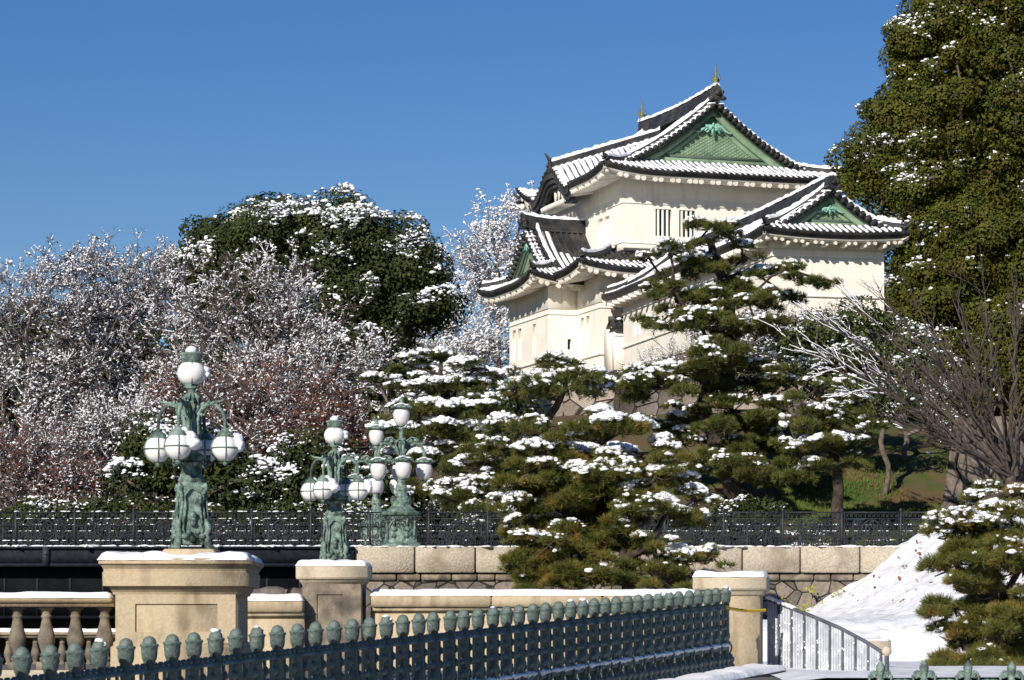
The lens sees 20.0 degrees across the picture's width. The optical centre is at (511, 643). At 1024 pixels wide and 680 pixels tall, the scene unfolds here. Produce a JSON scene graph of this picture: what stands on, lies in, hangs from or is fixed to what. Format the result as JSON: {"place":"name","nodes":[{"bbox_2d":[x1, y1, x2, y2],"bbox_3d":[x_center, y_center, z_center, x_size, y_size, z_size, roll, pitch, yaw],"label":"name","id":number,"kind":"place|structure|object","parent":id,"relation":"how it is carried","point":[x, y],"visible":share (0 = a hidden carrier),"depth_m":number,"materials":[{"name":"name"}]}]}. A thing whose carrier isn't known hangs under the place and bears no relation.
{"place":"outdoors","nodes":[
{"label":"outdoors","id":0,"kind":"place"},
{"bbox_2d":[0,0,980,420],"label":"sky","id":1,"kind":"structure","parent":0,"point":[151,115],"materials":[{"name":"blue"}]},
{"bbox_2d":[2,665,981,679],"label":"bridge road","id":2,"kind":"structure","parent":0,"point":[61,667],"depth_m":37.22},
{"bbox_2d":[97,549,263,679],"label":"stone pedestal","id":3,"kind":"object","parent":2,"relation":"on","point":[181,594],"visible":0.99,"depth_m":33.14,"materials":[{"name":"stone"}]},
{"bbox_2d":[144,346,244,548],"bbox_3d":[-3.695,-2.279,33.767,0.997,2.374,0.950,0,0,-30],"label":"globe lamp","id":4,"kind":"object","parent":3,"relation":"on","point":[190,446],"visible":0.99,"depth_m":33.63,"materials":[{"name":"green metal"}]},
{"bbox_2d":[248,593,304,668],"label":"parapet wall","id":5,"kind":"structure","parent":2,"relation":"on","point":[267,613],"depth_m":44.78,"materials":[{"name":"stone"}]},
{"bbox_2d":[251,586,301,594],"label":"garden rocks","id":6,"kind":"object","parent":2,"relation":"on","point":[272,590],"visible":0.19,"depth_m":46.77,"materials":[{"name":"stone"}]},
{"bbox_2d":[295,559,372,670],"bbox_3d":[-2.788,-0.209,45.548,1.127,2.219,1.127,0,0,2],"label":"stone pedestal","id":7,"kind":"object","parent":2,"relation":"on","point":[332,590],"visible":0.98,"depth_m":45.06,"materials":[{"name":"stone"}]},
{"bbox_2d":[300,416,372,559],"bbox_3d":[-2.752,-2.407,45.553,0.987,2.350,0.941,0,0,-23],"label":"globe lamp","id":8,"kind":"object","parent":7,"relation":"on","point":[333,490],"visible":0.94,"depth_m":45.41,"materials":[{"name":"green metal"}]},
{"bbox_2d":[370,588,694,670],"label":"parapet wall","id":9,"kind":"structure","parent":2,"relation":"on","point":[393,604],"depth_m":45.33,"materials":[{"name":"stone"}]},
{"bbox_2d":[658,663,785,679],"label":"fence kerb","id":10,"kind":"structure","parent":2,"relation":"on","point":[753,670],"depth_m":37.34,"materials":[{"name":"stone"}]},
{"bbox_2d":[0,586,734,679],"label":"green fence","id":11,"kind":"object","parent":10,"relation":"on","point":[667,636],"visible":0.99,"depth_m":30.57,"materials":[{"name":"metal"}]},
{"bbox_2d":[725,605,765,612],"bbox_3d":[3.182,-0.472,39.481,0.112,0.094,1.302,0,0,32],"label":"yellow rope","id":12,"kind":"object","parent":11,"relation":"attached to","point":[746,610],"visible":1,"depth_m":39.48,"materials":[{"name":"yellow fabric"}]},
{"bbox_2d":[868,661,1023,679],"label":"scroll fence","id":13,"kind":"object","parent":2,"relation":"on","point":[923,673],"visible":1,"depth_m":26.99,"materials":[{"name":"green metal"}]},
{"bbox_2d":[0,448,1020,679],"bbox_3d":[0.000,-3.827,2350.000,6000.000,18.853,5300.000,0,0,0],"label":"ground","id":14,"kind":"structure","parent":0,"point":[37,625],"depth_m":99.06,"materials":[{"name":"white plant"}]},
{"bbox_2d":[0,401,113,509],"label":"snowy tree","id":15,"kind":"object","parent":14,"relation":"on","point":[61,479],"visible":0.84,"depth_m":102.43,"materials":[{"name":"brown plant"}]},
{"bbox_2d":[0,591,114,679],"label":"stone balustrade","id":16,"kind":"object","parent":14,"relation":"on","point":[47,603],"visible":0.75,"depth_m":33.75,"materials":[{"name":"stone"}]},
{"bbox_2d":[0,628,114,664],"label":"stone balustrade","id":17,"kind":"object","parent":14,"relation":"on","point":[62,633],"visible":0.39,"depth_m":58.17,"materials":[{"name":"stone"}]},
{"bbox_2d":[0,232,134,540],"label":"snowy tree","id":18,"kind":"object","parent":14,"relation":"on","point":[28,403],"visible":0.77,"depth_m":111.86,"materials":[{"name":"white plant"}]},
{"bbox_2d":[0,495,143,544],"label":"clipped hedge","id":19,"kind":"object","parent":14,"relation":"on","point":[27,505],"visible":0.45,"depth_m":100.01,"materials":[{"name":"green plant"}]},
{"bbox_2d":[0,349,218,544],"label":"snowy tree","id":20,"kind":"object","parent":14,"relation":"on","point":[86,436],"visible":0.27,"depth_m":105.31,"materials":[{"name":"white plant"}]},
{"bbox_2d":[20,224,225,544],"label":"snowy tree","id":21,"kind":"object","parent":14,"relation":"on","point":[148,287],"visible":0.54,"depth_m":115.60,"materials":[{"name":"white plant"}]},
{"bbox_2d":[0,298,354,544],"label":"tree","id":22,"kind":"object","parent":14,"relation":"on","point":[11,417],"visible":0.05,"depth_m":126.33,"materials":[{"name":"grey plant"}]},
{"bbox_2d":[97,409,266,508],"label":"evergreen bush","id":23,"kind":"object","parent":14,"relation":"on","point":[138,468],"visible":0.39,"depth_m":100.71,"materials":[{"name":"green plant"}]},
{"bbox_2d":[104,492,368,544],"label":"clipped hedge","id":24,"kind":"object","parent":14,"relation":"on","point":[302,505],"visible":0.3,"depth_m":99.87,"materials":[{"name":"green plant"}]},
{"bbox_2d":[137,235,383,543],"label":"snowy tree","id":25,"kind":"object","parent":14,"relation":"on","point":[271,333],"visible":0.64,"depth_m":111.83,"materials":[{"name":"white plant"}]},
{"bbox_2d":[134,344,389,543],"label":"snowy tree","id":26,"kind":"object","parent":14,"relation":"on","point":[243,420],"visible":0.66,"depth_m":104.90,"materials":[{"name":"brown plant"}]},
{"bbox_2d":[214,425,394,511],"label":"evergreen bush","id":27,"kind":"object","parent":14,"relation":"on","point":[285,473],"visible":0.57,"depth_m":100.99,"materials":[{"name":"green plant"}]},
{"bbox_2d":[151,182,473,378],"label":"evergreen tree","id":28,"kind":"object","parent":14,"relation":"on","point":[399,277],"visible":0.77,"depth_m":137.99,"materials":[{"name":"green plant"}]},
{"bbox_2d":[298,329,431,507],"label":"snowy tree","id":29,"kind":"object","parent":14,"relation":"on","point":[380,346],"visible":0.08,"depth_m":125.10,"materials":[{"name":"white snow"}]},
{"bbox_2d":[296,346,545,467],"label":"evergreen tree","id":30,"kind":"object","parent":14,"relation":"on","point":[513,406],"visible":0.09,"depth_m":126.40,"materials":[{"name":"green plant"}]},
{"bbox_2d":[357,345,523,507],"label":"pine tree","id":31,"kind":"object","parent":14,"relation":"on","point":[448,430],"visible":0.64,"depth_m":102.92,"materials":[{"name":"green plant"}]},
{"bbox_2d":[347,495,554,546],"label":"clipped hedge","id":32,"kind":"object","parent":14,"relation":"on","point":[417,506],"visible":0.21,"depth_m":100.02,"materials":[{"name":"green plant"}]},
{"bbox_2d":[405,264,509,392],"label":"snowy tree","id":33,"kind":"object","parent":14,"relation":"on","point":[491,342],"visible":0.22,"depth_m":166.98,"materials":[{"name":"white snow"}]},
{"bbox_2d":[441,180,546,368],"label":"snowy tree","id":34,"kind":"object","parent":14,"relation":"on","point":[501,232],"visible":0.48,"depth_m":175.25,"materials":[{"name":"white snow"}]},
{"bbox_2d":[429,349,617,529],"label":"pine tree","id":35,"kind":"object","parent":14,"relation":"on","point":[541,380],"visible":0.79,"depth_m":95.09,"materials":[{"name":"green plant"}]},
{"bbox_2d":[510,390,614,416],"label":"stone rampart","id":36,"kind":"object","parent":14,"relation":"on","point":[570,405],"visible":0.04,"depth_m":147.68,"materials":[{"name":"beige stone"}]},
{"bbox_2d":[475,64,843,385],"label":"castle turret","id":37,"kind":"object","parent":36,"relation":"on","point":[609,208],"visible":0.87,"depth_m":151.78,"materials":[{"name":"white paint"}]},
{"bbox_2d":[515,331,515,360],"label":"window","id":38,"kind":"structure","parent":37,"relation":"in","point":[515,331],"depth_m":157.17,"materials":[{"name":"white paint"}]},
{"bbox_2d":[535,324,535,355],"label":"window","id":39,"kind":"structure","parent":37,"relation":"in","point":[535,324],"depth_m":153.98,"materials":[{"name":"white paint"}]},
{"bbox_2d":[601,219,602,243],"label":"window","id":40,"kind":"structure","parent":37,"relation":"in","point":[602,219],"depth_m":153.45,"materials":[{"name":"white paint"}]},
{"bbox_2d":[607,217,608,241],"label":"window","id":41,"kind":"structure","parent":37,"relation":"in","point":[607,217],"depth_m":152.63,"materials":[{"name":"white paint"}]},
{"bbox_2d":[603,316,622,371],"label":"wall","id":42,"kind":"structure","parent":37,"relation":"attached to","point":[612,343],"depth_m":147.20,"materials":[{"name":"white paint"}]},
{"bbox_2d":[656,209,669,235],"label":"window","id":43,"kind":"structure","parent":37,"relation":"in","point":[662,216],"depth_m":150.82,"materials":[{"name":"white"}]},
{"bbox_2d":[679,210,692,236],"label":"window","id":44,"kind":"structure","parent":37,"relation":"in","point":[682,214],"depth_m":151.22,"materials":[{"name":"white"}]},
{"bbox_2d":[485,402,737,589],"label":"pine tree","id":45,"kind":"object","parent":14,"relation":"on","point":[600,484],"visible":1,"depth_m":79.25,"materials":[{"name":"green plant"}]},
{"bbox_2d":[354,545,899,619],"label":"embankment wall","id":46,"kind":"structure","parent":14,"relation":"on","point":[793,572],"depth_m":88.01,"materials":[{"name":"stone"}]},
{"bbox_2d":[0,544,354,621],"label":"iron bridge","id":47,"kind":"structure","parent":46,"relation":"on","point":[26,568],"depth_m":88.25,"materials":[{"name":"paint"}]},
{"bbox_2d":[347,419,396,544],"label":"tulip lamp","id":48,"kind":"object","parent":47,"relation":"on","point":[376,434],"visible":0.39,"depth_m":97.30,"materials":[{"name":"green metal"}]},
{"bbox_2d":[0,508,925,547],"bbox_3d":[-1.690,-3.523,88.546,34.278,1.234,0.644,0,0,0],"label":"iron railing","id":49,"kind":"object","parent":47,"relation":"on","point":[133,541],"visible":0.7,"depth_m":88.44,"materials":[{"name":"black metal"}]},
{"bbox_2d":[368,397,434,547],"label":"tulip lamp","id":50,"kind":"object","parent":46,"relation":"on","point":[401,500],"visible":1,"depth_m":88.62,"materials":[{"name":"green metal"}]},
{"bbox_2d":[545,493,792,544],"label":"clipped hedge","id":51,"kind":"object","parent":14,"relation":"on","point":[742,505],"visible":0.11,"depth_m":100.00,"materials":[{"name":"green plant"}]},
{"bbox_2d":[617,303,803,412],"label":"bare tree","id":52,"kind":"object","parent":14,"relation":"on","point":[698,334],"visible":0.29,"depth_m":113.10,"materials":[{"name":"grey plant"}]},
{"bbox_2d":[581,215,843,507],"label":"pine tree","id":53,"kind":"object","parent":14,"relation":"on","point":[736,459],"visible":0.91,"depth_m":104.60,"materials":[{"name":"green plant"}]},
{"bbox_2d":[692,570,769,665],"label":"stone pier","id":54,"kind":"structure","parent":14,"relation":"on","point":[750,589],"depth_m":40.16,"materials":[{"name":"stone"}]},
{"bbox_2d":[613,326,905,419],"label":"stone rampart","id":55,"kind":"object","parent":14,"relation":"on","point":[652,406],"visible":0.02,"depth_m":138.63,"materials":[{"name":"beige stone"}]},
{"bbox_2d":[599,172,912,374],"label":"castle gallery","id":56,"kind":"object","parent":55,"relation":"on","point":[824,225],"visible":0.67,"depth_m":125.07,"materials":[{"name":"white paint"}]},
{"bbox_2d":[767,374,890,544],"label":"pine tree","id":57,"kind":"object","parent":14,"relation":"on","point":[833,439],"visible":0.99,"depth_m":100.32,"materials":[{"name":"green plant"}]},
{"bbox_2d":[864,638,890,648],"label":"stone pier","id":58,"kind":"structure","parent":14,"relation":"on","point":[881,643],"depth_m":42.98,"materials":[{"name":"stone"}]},
{"bbox_2d":[800,364,969,459],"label":"thicket","id":59,"kind":"object","parent":14,"relation":"on","point":[905,448],"visible":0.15,"depth_m":111.75,"materials":[{"name":"green plant"}]},
{"bbox_2d":[758,252,1023,500],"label":"bare tree","id":60,"kind":"object","parent":14,"relation":"on","point":[1001,462],"visible":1,"depth_m":96.61,"materials":[{"name":"brown plant"}]},
{"bbox_2d":[763,508,1023,660],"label":"snow bank","id":61,"kind":"structure","parent":14,"relation":"on","point":[877,612],"depth_m":83.24,"materials":[{"name":"white snow"}]},
{"bbox_2d":[781,585,844,611],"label":"wall weed","id":62,"kind":"object","parent":61,"relation":"on","point":[805,605],"depth_m":87.79,"materials":[{"name":"yellow plant"}]},
{"bbox_2d":[849,535,1023,601],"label":"fallen leaves","id":63,"kind":"object","parent":61,"relation":"on","point":[899,577],"visible":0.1,"depth_m":85.74,"materials":[{"name":"orange plant"}]},
{"bbox_2d":[823,0,1023,420],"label":"evergreen tree","id":64,"kind":"object","parent":14,"relation":"on","point":[937,156],"visible":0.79,"depth_m":135.18,"materials":[{"name":"green plant"}]},
{"bbox_2d":[914,476,1023,665],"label":"pine tree","id":65,"kind":"object","parent":14,"relation":"on","point":[993,601],"visible":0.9,"depth_m":46.58,"materials":[{"name":"green plant"}]},
{"bbox_2d":[489,412,951,546],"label":"grass slope","id":66,"kind":"structure","parent":0,"point":[921,481],"depth_m":110.04,"materials":[{"name":"green plant"}]},
{"bbox_2d":[684,519,890,546],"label":"ground snow","id":67,"kind":"structure","parent":66,"relation":"on","point":[815,534],"depth_m":103.11,"materials":[{"name":"white snow"}]},
{"bbox_2d":[689,293,964,408],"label":"evergreen bush","id":68,"kind":"object","parent":66,"relation":"on","point":[809,363],"visible":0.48,"depth_m":116.13,"materials":[{"name":"green plant"}]},
{"bbox_2d":[735,301,921,393],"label":"thicket","id":69,"kind":"object","parent":66,"relation":"on","point":[876,337],"visible":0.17,"depth_m":117.56,"materials":[{"name":"green plant"}]},
{"bbox_2d":[823,373,918,495],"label":"tree","id":70,"kind":"object","parent":66,"relation":"on","point":[878,413],"visible":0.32,"depth_m":107.67,"materials":[{"name":"green plant"}]},
{"bbox_2d":[941,416,1023,508],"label":"stone corner wall","id":71,"kind":"structure","parent":66,"relation":"on","point":[964,472],"depth_m":102.26,"materials":[{"name":"grey stone"}]},
{"bbox_2d":[763,661,1023,679],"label":"snow ground","id":72,"kind":"structure","parent":0,"point":[902,669],"depth_m":38.37,"materials":[{"name":"white snow"}]},
{"bbox_2d":[765,595,891,670],"bbox_3d":[4.372,0.230,40.198,1.993,1.818,0.139,0,0,36],"label":"iron grille","id":73,"kind":"object","parent":72,"relation":"on","point":[797,638],"visible":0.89,"depth_m":40.32,"materials":[{"name":"metal"}]}
]}

